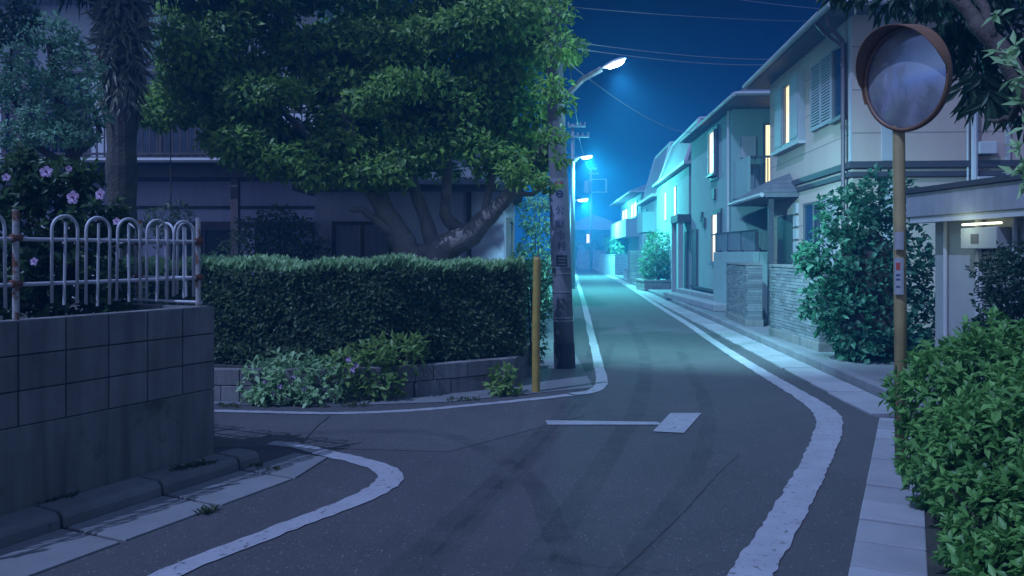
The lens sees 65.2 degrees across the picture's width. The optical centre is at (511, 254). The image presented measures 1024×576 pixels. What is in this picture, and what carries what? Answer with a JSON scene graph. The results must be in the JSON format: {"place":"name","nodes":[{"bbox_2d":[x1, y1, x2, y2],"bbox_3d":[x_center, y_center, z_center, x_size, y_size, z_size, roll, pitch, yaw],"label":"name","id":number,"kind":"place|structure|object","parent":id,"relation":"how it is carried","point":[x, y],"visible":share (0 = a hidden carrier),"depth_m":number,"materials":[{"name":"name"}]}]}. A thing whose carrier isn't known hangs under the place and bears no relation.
{"place":"outdoors","nodes":[
{"label":"outdoors","id":0,"kind":"place"},
{"bbox_2d":[0,313,33,319],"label":"soil","id":1,"kind":"structure","parent":0,"point":[22,317],"depth_m":5.88,"materials":[{"name":"brown soil"}]},
{"bbox_2d":[0,138,138,319],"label":"hibiscus bush","id":2,"kind":"object","parent":1,"relation":"on","point":[36,178],"visible":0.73,"depth_m":5.39,"materials":[{"name":"green plant"}]},
{"bbox_2d":[214,331,529,367],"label":"soil","id":3,"kind":"structure","parent":0,"point":[221,365],"depth_m":8.80,"materials":[{"name":"brown soil"}]},
{"bbox_2d":[0,0,45,47],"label":"overhanging tree","id":4,"kind":"object","parent":3,"relation":"on","point":[12,13],"visible":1,"depth_m":7.99,"materials":[{"name":"green plant"}]},
{"bbox_2d":[0,9,115,253],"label":"cloud pruned tree","id":5,"kind":"object","parent":3,"relation":"on","point":[62,125],"visible":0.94,"depth_m":8.39,"materials":[{"name":"green plant"}]},
{"bbox_2d":[32,0,224,257],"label":"palm tree","id":6,"kind":"object","parent":3,"relation":"on","point":[120,39],"visible":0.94,"depth_m":9.46,"materials":[{"name":"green plant"}]},
{"bbox_2d":[142,16,180,259],"bbox_3d":[-5.332,-1.260,12.547,0.910,5.091,0.785,0,0,28],"label":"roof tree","id":7,"kind":"object","parent":3,"relation":"on","point":[158,42],"visible":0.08,"depth_m":12.59,"materials":[{"name":"plant"}]},
{"bbox_2d":[143,198,195,248],"bbox_3d":[-5.175,-0.456,11.990,0.941,0.778,0.552,0,0,0],"label":"shrub","id":8,"kind":"object","parent":3,"relation":"on","point":[177,216],"visible":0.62,"depth_m":11.97,"materials":[{"name":"green plant"}]},
{"bbox_2d":[2,251,527,367],"bbox_3d":[-3.440,0.687,9.264,7.268,1.459,1.592,0,0,0],"label":"hedge","id":9,"kind":"object","parent":3,"relation":"on","point":[298,306],"visible":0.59,"depth_m":8.80,"materials":[{"name":"plant"}]},
{"bbox_2d":[137,0,591,274],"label":"broadleaf tree","id":10,"kind":"object","parent":3,"relation":"on","point":[355,77],"visible":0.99,"depth_m":10.62,"materials":[{"name":"green plant"}]},
{"bbox_2d":[510,242,553,368],"bbox_3d":[0.249,0.635,9.920,0.591,1.609,0.810,0,0,0],"label":"corner shrub","id":11,"kind":"object","parent":3,"relation":"on","point":[529,263],"visible":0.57,"depth_m":9.94,"materials":[{"name":"green plant"}]},
{"bbox_2d":[214,290,592,405],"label":"pavement","id":12,"kind":"structure","parent":0,"point":[552,378],"depth_m":9.19,"materials":[{"name":"grey concrete"}]},
{"bbox_2d":[234,347,353,407],"bbox_3d":[-2.205,1.249,8.107,1.215,0.628,0.741,0,0,0],"label":"flowering shrub","id":13,"kind":"object","parent":12,"relation":"on","point":[296,392],"visible":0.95,"depth_m":7.97,"materials":[{"name":"green plant"}]},
{"bbox_2d":[212,343,531,401],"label":"retaining wall","id":14,"kind":"structure","parent":12,"relation":"on","point":[438,378],"depth_m":8.41,"materials":[{"name":"concrete"}]},
{"bbox_2d":[319,328,431,401],"bbox_3d":[-1.441,1.185,8.350,1.183,0.812,0.726,0,0,0],"label":"flowering shrub","id":15,"kind":"object","parent":12,"relation":"on","point":[386,356],"visible":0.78,"depth_m":8.25,"materials":[{"name":"green plant"}]},
{"bbox_2d":[482,360,523,396],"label":"weed plant","id":16,"kind":"object","parent":12,"relation":"on","point":[505,386],"visible":0.99,"depth_m":8.54,"materials":[{"name":"green plant"}]},
{"bbox_2d":[514,192,552,317],"bbox_3d":[0.543,0.003,14.823,1.002,2.731,1.471,0,0,-33],"label":"tall shrub","id":17,"kind":"object","parent":12,"relation":"on","point":[531,232],"visible":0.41,"depth_m":14.94,"materials":[{"name":"green plant"}]},
{"bbox_2d":[532,257,540,391],"bbox_3d":[0.267,0.762,8.721,0.098,1.475,0.086,0,0,0],"label":"marker post","id":18,"kind":"object","parent":12,"relation":"on","point":[536,325],"visible":1,"depth_m":8.69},
{"bbox_2d":[544,0,625,368],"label":"utility pole","id":19,"kind":"object","parent":12,"relation":"on","point":[563,342],"visible":0.86,"depth_m":10.46,"materials":[{"name":"concrete"}]},
{"bbox_2d":[570,64,691,132],"bbox_3d":[3.180,-3.200,17.782,0.014,1.215,15.293,0,0,19],"label":"cable","id":20,"kind":"object","parent":19,"relation":"attached to","point":[622,102],"visible":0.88,"depth_m":14.12,"materials":[{"name":"black rubber"}]},
{"bbox_2d":[566,46,763,64],"bbox_3d":[3.285,-3.445,13.982,0.011,1.402,8.630,0,0,38],"label":"cable","id":21,"kind":"object","parent":19,"relation":"attached to","point":[662,59],"visible":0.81,"depth_m":12.78,"materials":[{"name":"black rubber"}]},
{"bbox_2d":[562,40,768,59],"bbox_3d":[3.258,-3.489,13.782,0.011,1.329,8.286,0,0,39],"label":"cable","id":22,"kind":"object","parent":19,"relation":"attached to","point":[664,53],"visible":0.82,"depth_m":12.70,"materials":[{"name":"black rubber"}]},
{"bbox_2d":[562,6,790,20],"bbox_3d":[3.257,-3.677,12.282,6.272,0.803,0.009,0,0,-33],"label":"cable","id":23,"kind":"object","parent":19,"relation":"attached to","point":[681,15],"visible":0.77,"depth_m":11.76,"materials":[{"name":"black rubber"}]},
{"bbox_2d":[34,267,878,575],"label":"road","id":24,"kind":"structure","parent":0,"point":[580,501],"depth_m":5.08,"materials":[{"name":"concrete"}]},
{"bbox_2d":[0,302,213,515],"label":"block wall","id":25,"kind":"structure","parent":24,"relation":"on","point":[91,401],"depth_m":4.83,"materials":[{"name":"concrete"}]},
{"bbox_2d":[0,209,203,319],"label":"iron railing","id":26,"kind":"object","parent":25,"relation":"on","point":[16,283],"visible":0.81,"depth_m":4.99,"materials":[{"name":"white metal"}]},
{"bbox_2d":[0,448,259,548],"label":"kerb","id":27,"kind":"structure","parent":24,"relation":"on","point":[22,525],"depth_m":4.70,"materials":[{"name":"concrete"}]},
{"bbox_2d":[0,453,326,575],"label":"gutter","id":28,"kind":"object","parent":24,"relation":"on","point":[43,553],"visible":0.85,"depth_m":4.51,"materials":[{"name":"grey concrete"}]},
{"bbox_2d":[37,395,480,514],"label":"weeds","id":29,"kind":"object","parent":24,"relation":"on","point":[206,509],"visible":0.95,"depth_m":5.31,"materials":[{"name":"green plant"}]},
{"bbox_2d":[148,441,403,575],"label":"road line","id":30,"kind":"object","parent":24,"relation":"on","point":[388,479],"visible":1,"depth_m":4.67,"materials":[{"name":"paint"}]},
{"bbox_2d":[214,394,573,413],"bbox_3d":[-1.408,1.494,7.847,4.295,0.001,0.667,0,0,-11],"label":"road line","id":31,"kind":"object","parent":24,"relation":"on","point":[404,410],"visible":0.84,"depth_m":7.66,"materials":[{"name":"paint"}]},
{"bbox_2d":[214,397,582,451],"bbox_3d":[-0.925,1.497,7.008,3.294,0.001,2.040,0,0,-16],"label":"road patch","id":32,"kind":"object","parent":24,"relation":"on","point":[449,429],"visible":1,"depth_m":6.92,"materials":[{"name":"grey asphalt"}]},
{"bbox_2d":[300,416,328,443],"bbox_3d":[-1.683,1.492,6.846,0.032,0.001,1.087,0,0,-1],"label":"road seam","id":33,"kind":"object","parent":32,"relation":"on","point":[312,430],"visible":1,"depth_m":6.72,"materials":[{"name":"black asphalt"}]},
{"bbox_2d":[566,122,592,288],"bbox_3d":[2.947,-2.135,34.938,1.163,7.270,0.286,0,0,4],"label":"utility pole","id":34,"kind":"object","parent":24,"relation":"on","point":[573,137],"visible":0.93,"depth_m":34.92,"materials":[{"name":"metal"}]},
{"bbox_2d":[570,195,588,240],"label":"lamp post","id":35,"kind":"object","parent":24,"relation":"on","point":[582,199],"visible":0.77,"depth_m":54.93,"materials":[{"name":"grey metal"}]},
{"bbox_2d":[571,270,607,394],"bbox_3d":[3.394,1.494,41.750,0.475,0.001,66.682,0,0,4],"label":"road line","id":36,"kind":"object","parent":24,"relation":"on","point":[601,378],"visible":0.94,"depth_m":11.94,"materials":[{"name":"paint"}]},
{"bbox_2d":[584,167,606,269],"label":"utility pole","id":37,"kind":"object","parent":24,"relation":"on","point":[587,186],"visible":0.97,"depth_m":74.88,"materials":[{"name":"metal"}]},
{"bbox_2d":[546,413,700,432],"bbox_3d":[1.045,1.494,7.117,1.484,0.001,0.841,0,0,0],"label":"junction marking","id":38,"kind":"object","parent":24,"relation":"on","point":[677,422],"visible":1,"depth_m":7.11,"materials":[{"name":"paint"}]},
{"bbox_2d":[616,452,736,574],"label":"road seam","id":39,"kind":"object","parent":24,"relation":"on","point":[633,559],"visible":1,"depth_m":4.37,"materials":[{"name":"black asphalt"}]},
{"bbox_2d":[623,284,843,575],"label":"road line","id":40,"kind":"object","parent":24,"relation":"on","point":[762,554],"visible":0.94,"depth_m":5.17,"materials":[{"name":"paint"}]},
{"bbox_2d":[595,269,912,416],"bbox_3d":[6.353,1.498,48.845,0.429,0.043,83.006,0,0,4],"label":"gutter","id":41,"kind":"object","parent":24,"relation":"on","point":[855,397],"visible":0.77,"depth_m":10.55,"materials":[{"name":"concrete"}]},
{"bbox_2d":[848,417,927,575],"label":"gutter","id":42,"kind":"object","parent":24,"relation":"on","point":[890,539],"visible":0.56,"depth_m":4.35,"materials":[{"name":"concrete"}]},
{"bbox_2d":[855,24,952,468],"bbox_3d":[2.634,-0.022,5.407,0.330,3.046,0.720,0,0,-21],"label":"traffic mirror","id":43,"kind":"object","parent":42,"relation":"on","point":[904,74],"visible":0.99,"depth_m":5.48,"materials":[{"name":"mirror"}]},
{"bbox_2d":[372,0,826,258],"label":"sky","id":44,"kind":"structure","parent":0,"point":[624,144],"materials":[{"name":"blue"}]},
{"bbox_2d":[636,141,674,279],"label":"grey house","id":45,"kind":"structure","parent":0,"point":[646,219],"depth_m":40.70,"materials":[{"name":"grey paint"}]},
{"bbox_2d":[525,284,893,432],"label":"ground","id":46,"kind":"structure","parent":0,"point":[527,322],"depth_m":17.25,"materials":[{"name":"concrete"}]},
{"bbox_2d":[0,0,371,276],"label":"timber house","id":47,"kind":"structure","parent":46,"relation":"on","point":[218,198],"depth_m":15.90,"materials":[{"name":"wood"}]},
{"bbox_2d":[1,71,86,156],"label":"window","id":48,"kind":"structure","parent":47,"relation":"in","point":[52,100],"depth_m":16.19,"materials":[{"name":"black glass"}]},
{"bbox_2d":[136,71,205,156],"bbox_3d":[-7.100,-2.777,16.140,1.880,1.845,0.120,0,0,0],"label":"window","id":49,"kind":"structure","parent":47,"relation":"in","point":[191,131],"depth_m":16.18,"materials":[{"name":"fabric"}]},
{"bbox_2d":[169,227,229,276],"bbox_3d":[-6.100,0.252,15.840,1.480,1.585,0.120,0,0,0],"label":"window","id":50,"kind":"structure","parent":47,"relation":"in","point":[209,235],"depth_m":15.89,"materials":[{"name":"black glass"}]},
{"bbox_2d":[254,227,314,276],"bbox_3d":[-4.500,0.252,15.840,1.280,1.585,0.120,0,0,0],"label":"window","id":51,"kind":"structure","parent":47,"relation":"in","point":[305,231],"depth_m":15.88,"materials":[{"name":"black glass"}]},
{"bbox_2d":[208,203,335,276],"bbox_3d":[-3.840,-0.152,12.819,2.014,1.375,1.014,0,0,0],"label":"garden shrub","id":52,"kind":"object","parent":46,"relation":"on","point":[293,240],"visible":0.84,"depth_m":12.71,"materials":[{"name":"green plant"}]},
{"bbox_2d":[292,172,523,276],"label":"mauve house","id":53,"kind":"structure","parent":46,"relation":"on","point":[344,230],"depth_m":13.40,"materials":[{"name":"paint"}]},
{"bbox_2d":[332,221,392,276],"bbox_3d":[-2.500,0.198,13.330,1.080,1.495,0.140,0,0,0],"label":"window","id":54,"kind":"structure","parent":53,"relation":"in","point":[361,239],"depth_m":13.38,"materials":[{"name":"glass"}]},
{"bbox_2d":[506,218,513,257],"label":"window","id":55,"kind":"structure","parent":53,"relation":"in","point":[509,222],"depth_m":14.10,"materials":[{"name":"grey glass"}]},
{"bbox_2d":[368,121,511,180],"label":"grey house","id":56,"kind":"structure","parent":46,"relation":"on","point":[467,173],"depth_m":21.50,"materials":[{"name":"tile"}]},
{"bbox_2d":[526,259,551,319],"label":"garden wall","id":57,"kind":"structure","parent":46,"relation":"on","point":[527,318],"depth_m":18.01,"materials":[{"name":"concrete"}]},
{"bbox_2d":[615,275,924,412],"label":"kerb","id":58,"kind":"structure","parent":46,"relation":"on","point":[869,385],"depth_m":11.29,"materials":[{"name":"grey concrete"}]},
{"bbox_2d":[618,275,937,402],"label":"pavement","id":59,"kind":"structure","parent":0,"point":[873,370],"depth_m":10.46,"materials":[{"name":"grey concrete"}]},
{"bbox_2d":[577,250,605,268],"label":"garden wall","id":60,"kind":"structure","parent":59,"relation":"on","point":[582,259],"depth_m":80.00,"materials":[{"name":"concrete"}]},
{"bbox_2d":[575,214,615,266],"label":"end house","id":61,"kind":"structure","parent":59,"relation":"on","point":[601,228],"depth_m":92.00,"materials":[{"name":"grey"}]},
{"bbox_2d":[575,240,616,260],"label":"hedge shrub","id":62,"kind":"object","parent":59,"relation":"on","point":[598,245],"visible":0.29,"depth_m":85.78,"materials":[{"name":"green plant"}]},
{"bbox_2d":[598,254,627,275],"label":"raised bed","id":63,"kind":"object","parent":59,"relation":"on","point":[613,264],"visible":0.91,"depth_m":55.08,"materials":[{"name":"concrete"}]},
{"bbox_2d":[603,233,628,253],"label":"bed shrub","id":64,"kind":"object","parent":63,"relation":"in","point":[620,247],"visible":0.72,"depth_m":56.00,"materials":[{"name":"green plant"}]},
{"bbox_2d":[623,268,627,278],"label":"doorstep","id":65,"kind":"object","parent":59,"relation":"on","point":[625,272],"visible":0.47,"depth_m":46.52,"materials":[{"name":"concrete"}]},
{"bbox_2d":[609,184,646,253],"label":"corner house","id":66,"kind":"structure","parent":59,"relation":"on","point":[625,227],"depth_m":51.10,"materials":[{"name":"paint"}]},
{"bbox_2d":[622,207,627,219],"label":"window","id":67,"kind":"structure","parent":66,"relation":"in","point":[625,211],"depth_m":56.60,"materials":[{"name":"grey glass"}]},
{"bbox_2d":[630,201,637,217],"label":"window","id":68,"kind":"structure","parent":66,"relation":"in","point":[633,208],"depth_m":51.34,"materials":[{"name":"grey glass"}]},
{"bbox_2d":[627,250,644,282],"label":"gate pillar","id":69,"kind":"structure","parent":59,"relation":"on","point":[633,261],"depth_m":40.50,"materials":[{"name":"concrete"}]},
{"bbox_2d":[635,278,670,290],"bbox_3d":[6.025,1.245,33.085,1.510,0.430,2.230,0,0,0],"label":"planter","id":70,"kind":"object","parent":59,"relation":"on","point":[644,284],"visible":0.81,"depth_m":32.00,"materials":[{"name":"brick"}]},
{"bbox_2d":[637,229,669,279],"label":"round bush","id":71,"kind":"object","parent":70,"relation":"in","point":[660,262],"visible":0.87,"depth_m":32.77,"materials":[{"name":"green plant"}]},
{"bbox_2d":[652,116,705,291],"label":"white house","id":72,"kind":"structure","parent":59,"relation":"on","point":[672,184],"depth_m":29.32,"materials":[{"name":"grey paint"}]},
{"bbox_2d":[664,191,666,221],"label":"window","id":73,"kind":"structure","parent":72,"relation":"in","point":[665,193],"depth_m":33.78,"materials":[{"name":"grey glass"}]},
{"bbox_2d":[674,185,676,214],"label":"window","id":74,"kind":"structure","parent":72,"relation":"in","point":[675,187],"depth_m":30.75,"materials":[{"name":"grey glass"}]},
{"bbox_2d":[684,231,688,288],"bbox_3d":[6.100,0.275,28.011,0.047,2.150,0.780,0,0,4],"label":"door","id":75,"kind":"structure","parent":72,"relation":"in","point":[686,234],"depth_m":27.80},
{"bbox_2d":[663,288,726,310],"bbox_3d":[5.275,1.250,22.900,0.650,0.300,6.600,0,0,0],"label":"entrance step","id":76,"kind":"object","parent":59,"relation":"on","point":[704,300],"visible":0.75,"depth_m":22.36,"materials":[{"name":"concrete"}]},
{"bbox_2d":[679,88,769,293],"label":"rendered house","id":77,"kind":"structure","parent":59,"relation":"on","point":[728,138],"depth_m":21.12,"materials":[{"name":"painted render"},{"name":"glass"},{"name":"metal"}]},
{"bbox_2d":[692,229,697,284],"bbox_3d":[5.869,0.090,25.695,0.058,1.780,0.800,0,0,3],"label":"door","id":78,"kind":"structure","parent":77,"relation":"in","point":[694,232],"depth_m":25.40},
{"bbox_2d":[706,129,715,177],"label":"window","id":79,"kind":"structure","parent":77,"relation":"in","point":[712,134],"depth_m":22.65,"materials":[{"name":"grey glass"}]},
{"bbox_2d":[709,212,719,264],"bbox_3d":[5.616,-0.427,22.228,0.120,1.445,0.930,0,0,3],"label":"window","id":80,"kind":"structure","parent":77,"relation":"in","point":[715,217],"depth_m":22.37,"materials":[{"name":"yellow"}]},
{"bbox_2d":[763,123,769,183],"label":"window","id":81,"kind":"structure","parent":77,"relation":"in","point":[766,126],"depth_m":20.43,"materials":[{"name":"yellow"}]},
{"bbox_2d":[713,229,766,316],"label":"screen wall","id":82,"kind":"structure","parent":59,"relation":"on","point":[741,241],"depth_m":19.25,"materials":[{"name":"white concrete"}]},
{"bbox_2d":[725,262,763,326],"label":"brick wall","id":83,"kind":"structure","parent":59,"relation":"on","point":[744,294],"depth_m":15.71,"materials":[{"name":"brick"}]},
{"bbox_2d":[791,163,934,364],"bbox_3d":[4.805,0.143,10.785,1.972,2.841,1.406,0,0,0],"label":"ivy bush","id":84,"kind":"object","parent":59,"relation":"on","point":[861,299],"visible":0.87,"depth_m":10.57,"materials":[{"name":"green plant"}]},
{"bbox_2d":[728,0,1023,343],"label":"beige house","id":85,"kind":"structure","parent":59,"relation":"on","point":[828,132],"depth_m":13.26,"materials":[{"name":"paint"}]},
{"bbox_2d":[743,0,818,8],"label":"cable","id":86,"kind":"object","parent":85,"relation":"attached to","point":[779,4],"visible":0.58,"depth_m":13.92,"materials":[{"name":"black rubber"}]},
{"bbox_2d":[780,82,788,147],"bbox_3d":[5.565,-2.812,16.135,0.120,1.275,0.720,0,0,4],"label":"window","id":87,"kind":"structure","parent":85,"relation":"in","point":[785,88],"depth_m":16.39,"materials":[{"name":"yellow"}]},
{"bbox_2d":[777,214,792,263],"bbox_3d":[5.638,0.300,16.515,0.028,2.200,1.150,0,0,4],"label":"door","id":88,"kind":"structure","parent":85,"relation":"in","point":[784,223],"depth_m":16.43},
{"bbox_2d":[803,200,819,259],"bbox_3d":[5.455,-0.203,14.463,0.159,1.495,1.251,0,0,4],"label":"window","id":89,"kind":"structure","parent":85,"relation":"in","point":[808,208],"depth_m":14.66,"materials":[{"name":"glass"}]},
{"bbox_2d":[828,43,847,124],"bbox_3d":[5.339,-2.788,13.118,0.120,1.225,0.590,0,0,4],"label":"window","id":90,"kind":"structure","parent":85,"relation":"in","point":[836,53],"depth_m":13.17,"materials":[{"name":"grey glass"}]},
{"bbox_2d":[906,173,1023,375],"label":"garage","id":91,"kind":"structure","parent":59,"relation":"on","point":[974,220],"depth_m":9.00,"materials":[{"name":"grey"}]},
{"bbox_2d":[963,239,1023,378],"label":"round bush","id":92,"kind":"object","parent":59,"relation":"on","point":[1014,310],"visible":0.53,"depth_m":7.52,"materials":[{"name":"green plant"}]},
{"bbox_2d":[768,264,839,351],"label":"brick wall","id":93,"kind":"structure","parent":0,"point":[786,283],"depth_m":12.77,"materials":[{"name":"brick"}]},
{"bbox_2d":[924,423,961,575],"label":"soil","id":94,"kind":"structure","parent":0,"point":[934,568],"depth_m":4.08,"materials":[{"name":"brown soil"}]},
{"bbox_2d":[815,0,1023,198],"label":"camellia tree","id":95,"kind":"object","parent":94,"relation":"on","point":[985,24],"visible":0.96,"depth_m":5.94,"materials":[{"name":"green plant"}]},
{"bbox_2d":[876,304,1023,575],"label":"bush","id":96,"kind":"object","parent":94,"relation":"on","point":[968,436],"visible":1,"depth_m":4.00,"materials":[{"name":"green plant"}]}
]}

